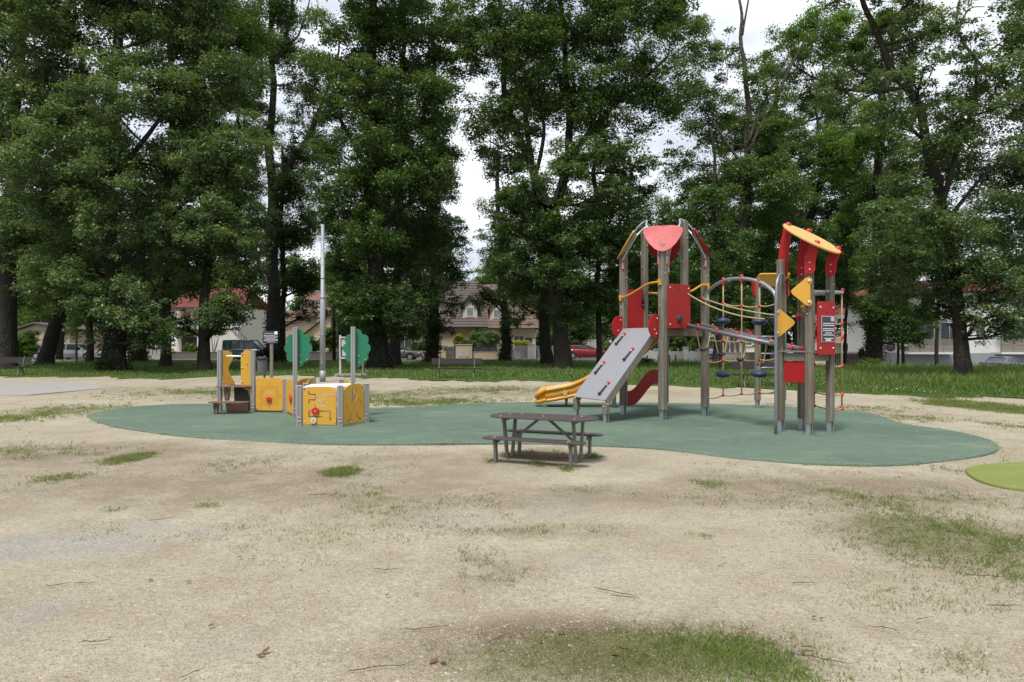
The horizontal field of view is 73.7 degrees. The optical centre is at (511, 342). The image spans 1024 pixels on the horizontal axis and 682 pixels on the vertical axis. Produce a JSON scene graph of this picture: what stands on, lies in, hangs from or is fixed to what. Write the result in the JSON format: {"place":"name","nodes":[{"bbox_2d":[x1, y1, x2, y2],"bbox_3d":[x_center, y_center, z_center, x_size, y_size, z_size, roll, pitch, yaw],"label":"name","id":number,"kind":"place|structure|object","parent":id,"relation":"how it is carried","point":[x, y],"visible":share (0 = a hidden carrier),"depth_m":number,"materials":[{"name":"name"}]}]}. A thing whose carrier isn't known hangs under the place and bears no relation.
{"place":"outdoors","nodes":[
{"label":"outdoors","id":0,"kind":"place"},
{"bbox_2d":[0,382,105,395],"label":"concrete slab","id":1,"kind":"structure","parent":0,"point":[21,388],"depth_m":23.53,"materials":[{"name":"grey concrete"}]},
{"bbox_2d":[17,322,102,358],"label":"beige garage","id":2,"kind":"structure","parent":0,"point":[39,326],"depth_m":66.00,"materials":[{"name":"beige paint"}]},
{"bbox_2d":[161,289,266,351],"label":"white house","id":3,"kind":"structure","parent":0,"point":[254,330],"depth_m":77.95,"materials":[{"name":"white paint"}]},
{"bbox_2d":[32,351,595,359],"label":"road","id":4,"kind":"structure","parent":0,"point":[586,358],"depth_m":63.64,"materials":[{"name":"asphalt"}]},
{"bbox_2d":[55,343,101,359],"bbox_3d":[-39.463,0.835,62.000,4.415,1.530,2.100,0,0,-1],"label":"parked car","id":5,"kind":"object","parent":4,"relation":"on","point":[69,351],"visible":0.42,"depth_m":61.23,"materials":[{"name":"white paint"}]},
{"bbox_2d":[222,340,264,359],"bbox_3d":[-23.921,0.670,62.000,4.210,1.860,2.040,0,0,0],"label":"parked van","id":6,"kind":"object","parent":4,"relation":"on","point":[236,347],"visible":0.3,"depth_m":61.28,"materials":[{"name":"green paint"}]},
{"bbox_2d":[389,344,422,359],"bbox_3d":[-10.360,0.860,61.000,4.565,1.480,2.100,0,0,2],"label":"parked car","id":7,"kind":"object","parent":4,"relation":"on","point":[407,353],"visible":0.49,"depth_m":60.15,"materials":[{"name":"grey paint"}]},
{"bbox_2d":[570,345,605,358],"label":"parked car","id":8,"kind":"object","parent":4,"relation":"on","point":[583,351],"visible":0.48,"depth_m":65.17,"materials":[{"name":"red paint"}]},
{"bbox_2d":[387,274,538,357],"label":"dormer house","id":9,"kind":"structure","parent":0,"point":[468,320],"depth_m":72.75,"materials":[{"name":"beige paint"}]},
{"bbox_2d":[0,344,1023,681],"bbox_3d":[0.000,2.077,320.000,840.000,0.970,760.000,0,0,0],"label":"ground","id":10,"kind":"structure","parent":0,"point":[50,516],"depth_m":5.17,"materials":[{"name":"beige sand"}]},
{"bbox_2d":[0,356,31,375],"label":"park bench","id":11,"kind":"object","parent":10,"relation":"on","point":[24,359],"visible":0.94,"depth_m":32.79,"materials":[{"name":"wood"}]},
{"bbox_2d":[18,329,43,356],"bbox_3d":[-42.935,0.236,59.949,3.031,2.857,3.084,0,0,-37],"label":"hedge","id":12,"kind":"object","parent":10,"relation":"on","point":[27,342],"visible":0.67,"depth_m":59.75,"materials":[{"name":"green plant"}]},
{"bbox_2d":[17,244,85,326],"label":"tree","id":13,"kind":"object","parent":10,"relation":"on","point":[20,321],"visible":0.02,"depth_m":90.33,"materials":[{"name":"green plant"}]},
{"bbox_2d":[17,212,100,359],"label":"slim tree","id":14,"kind":"object","parent":10,"relation":"on","point":[60,347],"visible":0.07,"depth_m":58.89,"materials":[{"name":"green plant"}]},
{"bbox_2d":[174,328,197,344],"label":"shrub","id":15,"kind":"object","parent":10,"relation":"on","point":[187,335],"visible":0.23,"depth_m":72.75,"materials":[{"name":"green plant"}]},
{"bbox_2d":[181,343,197,351],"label":"shrub","id":16,"kind":"object","parent":10,"relation":"on","point":[191,347],"visible":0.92,"depth_m":67.70,"materials":[{"name":"green plant"}]},
{"bbox_2d":[86,71,302,304],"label":"oak tree","id":17,"kind":"object","parent":10,"relation":"on","point":[262,258],"visible":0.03,"depth_m":89.54,"materials":[{"name":"green plant"}]},
{"bbox_2d":[197,227,267,299],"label":"tree","id":18,"kind":"object","parent":10,"relation":"on","point":[219,284],"visible":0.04,"depth_m":110.91,"materials":[{"name":"plant"}]},
{"bbox_2d":[172,352,337,358],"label":"garden wall","id":19,"kind":"structure","parent":10,"relation":"on","point":[213,355],"depth_m":66.38,"materials":[{"name":"grey concrete"}]},
{"bbox_2d":[256,356,267,377],"bbox_3d":[-10.905,1.100,29.800,0.499,1.000,0.499,0,0,-41],"label":"litter bin","id":20,"kind":"object","parent":10,"relation":"on","point":[261,364],"visible":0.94,"depth_m":29.63,"materials":[{"name":"plastic"}]},
{"bbox_2d":[263,331,277,377],"bbox_3d":[-10.239,0.560,28.986,0.643,2.080,0.127,0,0,0],"label":"notice sign","id":21,"kind":"object","parent":10,"relation":"on","point":[271,337],"visible":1,"depth_m":28.93,"materials":[{"name":"metal"}]},
{"bbox_2d":[279,253,320,310],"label":"tree","id":22,"kind":"object","parent":10,"relation":"on","point":[293,276],"visible":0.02,"depth_m":119.29,"materials":[{"name":"green plant"}]},
{"bbox_2d":[286,263,326,309],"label":"tree","id":23,"kind":"object","parent":10,"relation":"on","point":[291,304],"visible":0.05,"depth_m":115.74,"materials":[{"name":"green plant"}]},
{"bbox_2d":[31,360,594,360],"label":"kerb","id":24,"kind":"structure","parent":10,"relation":"on","point":[343,360],"depth_m":57.90,"materials":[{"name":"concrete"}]},
{"bbox_2d":[308,334,319,351],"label":"shrub","id":25,"kind":"object","parent":10,"relation":"on","point":[315,347],"visible":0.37,"depth_m":68.60,"materials":[{"name":"green plant"}]},
{"bbox_2d":[279,291,355,351],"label":"gabled houses","id":26,"kind":"structure","parent":10,"relation":"on","point":[311,327],"depth_m":102.00,"materials":[{"name":"paint"}]},
{"bbox_2d":[320,224,325,381],"bbox_3d":[-7.740,-1.610,27.891,0.238,6.420,0.262,0,0,0],"label":"lamp pole","id":27,"kind":"object","parent":10,"relation":"on","point":[322,339],"visible":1,"depth_m":27.82,"materials":[{"name":"grey metal"}]},
{"bbox_2d":[315,324,337,351],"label":"shrub","id":28,"kind":"object","parent":10,"relation":"on","point":[329,339],"visible":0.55,"depth_m":68.48,"materials":[{"name":"green plant"}]},
{"bbox_2d":[333,280,335,360],"bbox_3d":[-15.104,-2.150,58.000,0.266,7.500,0.280,0,0,0],"label":"utility pole","id":29,"kind":"object","parent":10,"relation":"on","point":[334,337],"visible":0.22,"depth_m":57.89,"materials":[{"name":"metal"}]},
{"bbox_2d":[325,273,348,358],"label":"palm like tree","id":30,"kind":"object","parent":10,"relation":"on","point":[339,332],"visible":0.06,"depth_m":63.96,"materials":[{"name":"green plant"}]},
{"bbox_2d":[326,201,430,335],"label":"tree","id":31,"kind":"object","parent":10,"relation":"on","point":[366,268],"visible":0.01,"depth_m":105.00,"materials":[{"name":"plant"}]},
{"bbox_2d":[305,102,461,294],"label":"oak tree","id":32,"kind":"object","parent":10,"relation":"on","point":[327,238],"visible":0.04,"depth_m":85.36,"materials":[{"name":"green plant"}]},
{"bbox_2d":[407,338,446,350],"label":"shrub","id":33,"kind":"object","parent":10,"relation":"on","point":[420,346],"visible":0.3,"depth_m":68.31,"materials":[{"name":"green plant"}]},
{"bbox_2d":[445,346,455,357],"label":"garden fence","id":34,"kind":"object","parent":10,"relation":"on","point":[452,352],"visible":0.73,"depth_m":66.98,"materials":[{"name":"wood"}]},
{"bbox_2d":[455,344,472,357],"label":"meter block","id":35,"kind":"structure","parent":10,"relation":"on","point":[463,350],"depth_m":66.55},
{"bbox_2d":[472,352,496,358],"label":"garden wall","id":36,"kind":"structure","parent":10,"relation":"on","point":[487,355],"depth_m":66.88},
{"bbox_2d":[472,346,496,351],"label":"garden screen","id":37,"kind":"object","parent":36,"relation":"on","point":[491,349],"visible":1,"depth_m":67.05,"materials":[{"name":"metal"}]},
{"bbox_2d":[476,329,501,348],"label":"shrub","id":38,"kind":"object","parent":10,"relation":"on","point":[490,339],"visible":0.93,"depth_m":69.33,"materials":[{"name":"green plant"}]},
{"bbox_2d":[470,176,539,360],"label":"ivy tree","id":39,"kind":"object","parent":10,"relation":"on","point":[504,352],"visible":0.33,"depth_m":57.90,"materials":[{"name":"green plant"}]},
{"bbox_2d":[471,240,552,335],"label":"tree","id":40,"kind":"object","parent":10,"relation":"on","point":[537,330],"visible":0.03,"depth_m":105.81,"materials":[{"name":"green plant"}]},
{"bbox_2d":[0,384,1023,681],"bbox_3d":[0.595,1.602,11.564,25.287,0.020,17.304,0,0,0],"label":"green tufts","id":41,"kind":"object","parent":10,"relation":"on","point":[753,662],"visible":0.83,"depth_m":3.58,"materials":[{"name":"green plant"}]},
{"bbox_2d":[511,345,527,358],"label":"garden fence","id":42,"kind":"object","parent":10,"relation":"on","point":[515,350],"visible":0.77,"depth_m":66.98,"materials":[{"name":"wood"}]},
{"bbox_2d":[513,340,532,357],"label":"shrub","id":43,"kind":"object","parent":10,"relation":"on","point":[519,343],"visible":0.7,"depth_m":68.12,"materials":[{"name":"yellow plant"}]},
{"bbox_2d":[528,344,534,358],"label":"gate pillar","id":44,"kind":"structure","parent":10,"relation":"on","point":[531,351],"depth_m":66.55,"materials":[{"name":"concrete"}]},
{"bbox_2d":[482,412,602,467],"bbox_3d":[0.434,1.305,9.369,1.540,0.603,1.055,0,0,23],"label":"picnic table","id":45,"kind":"object","parent":10,"relation":"on","point":[572,443],"visible":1,"depth_m":9.26,"materials":[{"name":"brown wood"}]},
{"bbox_2d":[523,201,605,329],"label":"tree","id":46,"kind":"object","parent":10,"relation":"on","point":[583,275],"visible":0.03,"depth_m":110.01,"materials":[{"name":"plant"}]},
{"bbox_2d":[536,331,611,350],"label":"hedge","id":47,"kind":"object","parent":10,"relation":"on","point":[551,336],"visible":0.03,"depth_m":78.86,"materials":[{"name":"green plant"}]},
{"bbox_2d":[568,316,595,357],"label":"shrub","id":48,"kind":"object","parent":10,"relation":"on","point":[577,335],"visible":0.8,"depth_m":69.58,"materials":[{"name":"green plant"}]},
{"bbox_2d":[582,229,656,342],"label":"tree","id":49,"kind":"object","parent":10,"relation":"on","point":[593,316],"visible":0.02,"depth_m":104.47,"materials":[{"name":"green plant"}]},
{"bbox_2d":[538,136,711,342],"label":"oak tree","id":50,"kind":"object","parent":10,"relation":"on","point":[606,331],"visible":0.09,"depth_m":82.38,"materials":[{"name":"green plant"}]},
{"bbox_2d":[643,347,700,361],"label":"gate wall","id":51,"kind":"structure","parent":10,"relation":"on","point":[685,354],"depth_m":54.89,"materials":[{"name":"grey concrete"}]},
{"bbox_2d":[669,337,690,350],"bbox_3d":[14.458,0.402,60.071,2.439,2.519,2.009,0,0,18],"label":"shrub","id":52,"kind":"object","parent":10,"relation":"on","point":[679,343],"visible":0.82,"depth_m":59.65,"materials":[{"name":"green plant"}]},
{"bbox_2d":[648,262,726,351],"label":"tree","id":53,"kind":"object","parent":10,"relation":"on","point":[688,338],"visible":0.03,"depth_m":101.92,"materials":[{"name":"plant"}]},
{"bbox_2d":[688,333,713,351],"bbox_3d":[16.662,0.355,59.979,2.396,2.844,2.057,0,0,0],"label":"shrub","id":54,"kind":"object","parent":10,"relation":"on","point":[694,343],"visible":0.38,"depth_m":59.71,"materials":[{"name":"green plant"}]},
{"bbox_2d":[724,340,745,351],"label":"garden fence","id":55,"kind":"object","parent":10,"relation":"on","point":[732,347],"visible":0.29,"depth_m":69.98,"materials":[{"name":"wood"}]},
{"bbox_2d":[710,329,761,351],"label":"glimpsed house","id":56,"kind":"structure","parent":10,"relation":"on","point":[749,348],"depth_m":88.00,"materials":[{"name":"paint"}]},
{"bbox_2d":[712,352,773,361],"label":"garden wall","id":57,"kind":"structure","parent":10,"relation":"on","point":[730,356],"depth_m":63.88,"materials":[{"name":"concrete"}]},
{"bbox_2d":[766,331,792,352],"bbox_3d":[24.268,0.423,62.145,2.977,4.366,2.527,0,0,0],"label":"shrub","id":58,"kind":"object","parent":10,"relation":"on","point":[768,348],"visible":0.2,"depth_m":61.75,"materials":[{"name":"green plant"}]},
{"bbox_2d":[678,22,920,361],"bbox_3d":[26.794,-13.656,64.675,22.636,32.756,10.896,0,0,0],"label":"oak tree","id":59,"kind":"object","parent":10,"relation":"on","point":[754,106],"visible":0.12,"depth_m":63.36,"materials":[{"name":"green plant"}]},
{"bbox_2d":[734,28,875,344],"bbox_3d":[26.116,-12.543,59.743,13.059,30.548,9.784,0,0,0],"label":"oak tree","id":60,"kind":"object","parent":10,"relation":"on","point":[807,142],"visible":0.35,"depth_m":59.05,"materials":[{"name":"green plant"}]},
{"bbox_2d":[788,204,860,333],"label":"tree","id":61,"kind":"object","parent":10,"relation":"on","point":[851,266],"visible":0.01,"depth_m":103.93,"materials":[{"name":"green plant"}]},
{"bbox_2d":[815,303,847,342],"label":"tall white building","id":62,"kind":"structure","parent":10,"relation":"on","point":[838,317],"depth_m":96.00,"materials":[{"name":"paint"}]},
{"bbox_2d":[815,197,869,365],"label":"slim tree","id":63,"kind":"object","parent":10,"relation":"on","point":[846,314],"visible":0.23,"depth_m":59.93,"materials":[{"name":"green plant"}]},
{"bbox_2d":[864,193,933,364],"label":"slim tree","id":64,"kind":"object","parent":10,"relation":"on","point":[898,354],"visible":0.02,"depth_m":55.06,"materials":[{"name":"plant"}]},
{"bbox_2d":[886,200,938,364],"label":"slim tree","id":65,"kind":"object","parent":10,"relation":"on","point":[902,356],"depth_m":57.95,"materials":[{"name":"plant"}]},
{"bbox_2d":[917,198,964,364],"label":"slim tree","id":66,"kind":"object","parent":10,"relation":"on","point":[936,345],"visible":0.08,"depth_m":59.96,"materials":[{"name":"green plant"}]},
{"bbox_2d":[934,217,1023,280],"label":"tree","id":67,"kind":"object","parent":10,"relation":"on","point":[991,246],"visible":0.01,"depth_m":108.54,"materials":[{"name":"green plant"}]},
{"bbox_2d":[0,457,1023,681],"bbox_3d":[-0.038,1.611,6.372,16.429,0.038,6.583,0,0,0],"label":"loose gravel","id":68,"kind":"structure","parent":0,"point":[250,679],"depth_m":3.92,"materials":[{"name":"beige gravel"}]},
{"bbox_2d":[0,0,1023,343],"label":"sky","id":69,"kind":"structure","parent":0,"point":[725,13],"materials":[{"name":"white"}]},
{"bbox_2d":[1,361,1023,397],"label":"lawn","id":70,"kind":"structure","parent":0,"point":[331,369],"depth_m":34.81,"materials":[{"name":"green plant"}]},
{"bbox_2d":[0,0,83,368],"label":"oak tree","id":71,"kind":"object","parent":70,"relation":"on","point":[8,329],"visible":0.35,"depth_m":40.71,"materials":[{"name":"green plant"}]},
{"bbox_2d":[0,45,132,364],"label":"oak tree","id":72,"kind":"object","parent":70,"relation":"on","point":[48,350],"visible":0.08,"depth_m":47.57,"materials":[{"name":"green plant"}]},
{"bbox_2d":[50,285,101,361],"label":"young tree","id":73,"kind":"object","parent":70,"relation":"on","point":[76,341],"visible":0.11,"depth_m":55.11,"materials":[{"name":"plant"}]},
{"bbox_2d":[32,101,138,362],"bbox_3d":[-32.525,-9.794,51.953,8.643,23.100,7.161,0,0,0],"label":"oak tree","id":74,"kind":"object","parent":70,"relation":"on","point":[89,356],"visible":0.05,"depth_m":51.72,"materials":[{"name":"green plant"}]},
{"bbox_2d":[90,355,113,370],"bbox_3d":[-22.047,1.139,36.866,1.270,1.050,1.105,0,0,0],"label":"ivy skirt","id":75,"kind":"object","parent":70,"relation":"on","point":[108,360],"visible":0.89,"depth_m":36.71,"materials":[{"name":"green plant"}]},
{"bbox_2d":[0,0,225,371],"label":"oak tree","id":76,"kind":"object","parent":70,"relation":"on","point":[112,161],"visible":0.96,"depth_m":36.42,"materials":[{"name":"green plant"}]},
{"bbox_2d":[89,205,174,361],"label":"tree","id":77,"kind":"object","parent":70,"relation":"on","point":[142,355],"visible":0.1,"depth_m":54.35,"materials":[{"name":"green plant"}]},
{"bbox_2d":[128,0,285,365],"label":"oak tree","id":78,"kind":"object","parent":70,"relation":"on","point":[256,46],"visible":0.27,"depth_m":44.93,"materials":[{"name":"green plant"}]},
{"bbox_2d":[134,0,290,370],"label":"oak tree","id":79,"kind":"object","parent":70,"relation":"on","point":[207,177],"visible":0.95,"depth_m":37.21,"materials":[{"name":"green plant"}]},
{"bbox_2d":[256,346,280,362],"bbox_3d":[-18.543,0.940,51.962,1.919,1.461,1.699,0,0,-27],"label":"shrub","id":80,"kind":"object","parent":70,"relation":"on","point":[266,352],"visible":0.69,"depth_m":51.80,"materials":[{"name":"green plant"}]},
{"bbox_2d":[216,0,352,362],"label":"ivy tree","id":81,"kind":"object","parent":70,"relation":"on","point":[283,16],"visible":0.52,"depth_m":53.82,"materials":[{"name":"green plant"}]},
{"bbox_2d":[260,145,331,362],"bbox_3d":[-17.732,-6.940,53.524,6.413,17.390,4.845,0,0,43],"label":"slim tree","id":82,"kind":"object","parent":70,"relation":"on","point":[286,280],"visible":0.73,"depth_m":52.88,"materials":[{"name":"green plant"}]},
{"bbox_2d":[334,335,368,376],"bbox_3d":[-7.650,0.630,32.600,1.500,1.960,0.700,0,0,0],"label":"information board","id":83,"kind":"object","parent":70,"relation":"on","point":[342,353],"visible":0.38,"depth_m":32.55,"materials":[{"name":"metal"}]},
{"bbox_2d":[295,0,470,368],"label":"oak tree","id":84,"kind":"object","parent":70,"relation":"on","point":[379,312],"visible":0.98,"depth_m":40.50,"materials":[{"name":"green plant"}]},
{"bbox_2d":[342,0,467,364],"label":"oak tree","id":85,"kind":"object","parent":70,"relation":"on","point":[449,9],"visible":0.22,"depth_m":47.71,"materials":[{"name":"green plant"}]},
{"bbox_2d":[401,64,475,361],"bbox_3d":[-6.228,-11.872,54.384,6.493,27.615,7.993,0,0,0],"label":"oak tree","id":86,"kind":"object","parent":70,"relation":"on","point":[434,326],"visible":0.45,"depth_m":54.59,"materials":[{"name":"green plant"}]},
{"bbox_2d":[430,357,481,377],"bbox_3d":[-2.470,1.138,30.294,2.250,0.956,0.582,0,0,2],"label":"park bench","id":87,"kind":"object","parent":70,"relation":"on","point":[439,360],"visible":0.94,"depth_m":30.48,"materials":[{"name":"grey wood"}]},
{"bbox_2d":[462,47,579,364],"bbox_3d":[0.886,-10.174,48.835,9.208,24.159,7.623,0,0,0],"label":"oak tree","id":88,"kind":"object","parent":70,"relation":"on","point":[545,349],"visible":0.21,"depth_m":49.01,"materials":[{"name":"green plant"}]},
{"bbox_2d":[426,0,713,368],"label":"oak tree","id":89,"kind":"object","parent":70,"relation":"on","point":[528,35],"visible":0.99,"depth_m":40.40,"materials":[{"name":"green plant"}]},
{"bbox_2d":[575,130,688,364],"bbox_3d":[7.449,-6.227,42.503,7.572,16.005,6.604,0,0,0],"label":"slim tree","id":90,"kind":"object","parent":70,"relation":"on","point":[633,267],"visible":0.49,"depth_m":42.12,"materials":[{"name":"green plant"}]},
{"bbox_2d":[662,127,763,369],"bbox_3d":[11.829,-5.352,39.861,5.802,14.222,5.037,0,0,0],"label":"slim tree","id":91,"kind":"object","parent":70,"relation":"on","point":[713,197],"visible":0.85,"depth_m":39.27,"materials":[{"name":"green plant"}]},
{"bbox_2d":[648,0,840,364],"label":"tall tree","id":92,"kind":"object","parent":70,"relation":"on","point":[739,171],"visible":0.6,"depth_m":47.10,"materials":[{"name":"green plant"}]},
{"bbox_2d":[731,361,789,387],"bbox_3d":[9.100,1.138,24.595,2.250,0.956,0.582,0,0,1],"label":"park bench","id":93,"kind":"object","parent":70,"relation":"on","point":[745,365],"visible":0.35,"depth_m":24.79,"materials":[{"name":"grey wood"}]},
{"bbox_2d":[771,0,954,362],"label":"oak tree","id":94,"kind":"object","parent":70,"relation":"on","point":[861,143],"visible":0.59,"depth_m":48.17,"materials":[{"name":"green plant"}]},
{"bbox_2d":[857,357,888,366],"bbox_3d":[24.843,1.677,46.995,1.822,1.385,1.995,0,0,43],"label":"weed clump","id":95,"kind":"object","parent":70,"relation":"on","point":[872,361],"visible":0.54,"depth_m":46.81,"materials":[{"name":"green plant"}]},
{"bbox_2d":[800,0,1023,377],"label":"oak tree","id":96,"kind":"object","parent":70,"relation":"on","point":[948,158],"visible":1,"depth_m":29.02,"materials":[{"name":"green plant"}]},
{"bbox_2d":[956,0,1023,295],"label":"oak tree","id":97,"kind":"object","parent":70,"relation":"on","point":[1012,32],"visible":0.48,"depth_m":33.68,"materials":[{"name":"green plant"}]},
{"bbox_2d":[17,400,1021,487],"bbox_3d":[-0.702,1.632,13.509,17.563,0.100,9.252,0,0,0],"label":"rubber paving","id":98,"kind":"structure","parent":0,"point":[746,430],"depth_m":12.26,"materials":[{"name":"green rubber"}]},
{"bbox_2d":[208,327,370,426],"bbox_3d":[-5.152,0.625,15.161,2.483,1.914,6.250,0,0,-41],"label":"playhouse","id":99,"kind":"object","parent":98,"relation":"on","point":[344,402],"visible":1,"depth_m":14.54,"materials":[{"name":"yellow metal"}]},
{"bbox_2d":[534,218,843,435],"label":"play tower","id":100,"kind":"structure","parent":98,"relation":"on","point":[638,335],"depth_m":13.87,"materials":[{"name":"metal"}]},
{"bbox_2d":[752,273,789,407],"bbox_3d":[6.226,-0.040,16.453,0.912,3.244,0.461,0,0,-9],"label":"climbing ladder","id":101,"kind":"object","parent":98,"relation":"on","point":[769,279],"visible":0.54,"depth_m":16.36,"materials":[{"name":"metal"}]},
{"bbox_2d":[815,333,847,362],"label":"white building","id":102,"kind":"structure","parent":0,"point":[838,345],"depth_m":84.00,"materials":[{"name":"paint"}]},
{"bbox_2d":[843,281,1023,366],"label":"apartment building","id":103,"kind":"structure","parent":0,"point":[979,352],"depth_m":67.98,"materials":[{"name":"white paint"}]},
{"bbox_2d":[916,322,933,343],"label":"window","id":104,"kind":"structure","parent":103,"relation":"in","point":[922,327],"depth_m":67.98,"materials":[{"name":"grey glass"}]},
{"bbox_2d":[940,322,952,343],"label":"window","id":105,"kind":"structure","parent":103,"relation":"in","point":[945,331],"depth_m":67.98,"materials":[{"name":"grey glass"}]},
{"bbox_2d":[965,461,1023,491],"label":"lime rubber paving","id":106,"kind":"structure","parent":0,"point":[1007,475],"depth_m":8.19,"materials":[{"name":"green rubber"}]},
{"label":"parking ground","id":107,"kind":"structure","parent":0,"visible":0},
{"bbox_2d":[835,353,864,365],"bbox_3d":[30.677,1.645,62.047,2.832,1.450,0.125,0,0,0],"label":"wooden fence","id":108,"kind":"object","parent":107,"relation":"on","point":[850,357],"visible":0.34,"depth_m":61.98,"materials":[{"name":"wood"}]},
{"bbox_2d":[980,356,1023,366],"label":"parked car","id":109,"kind":"object","parent":107,"relation":"on","point":[999,359],"visible":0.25,"depth_m":56.30,"materials":[{"name":"blue paint"}]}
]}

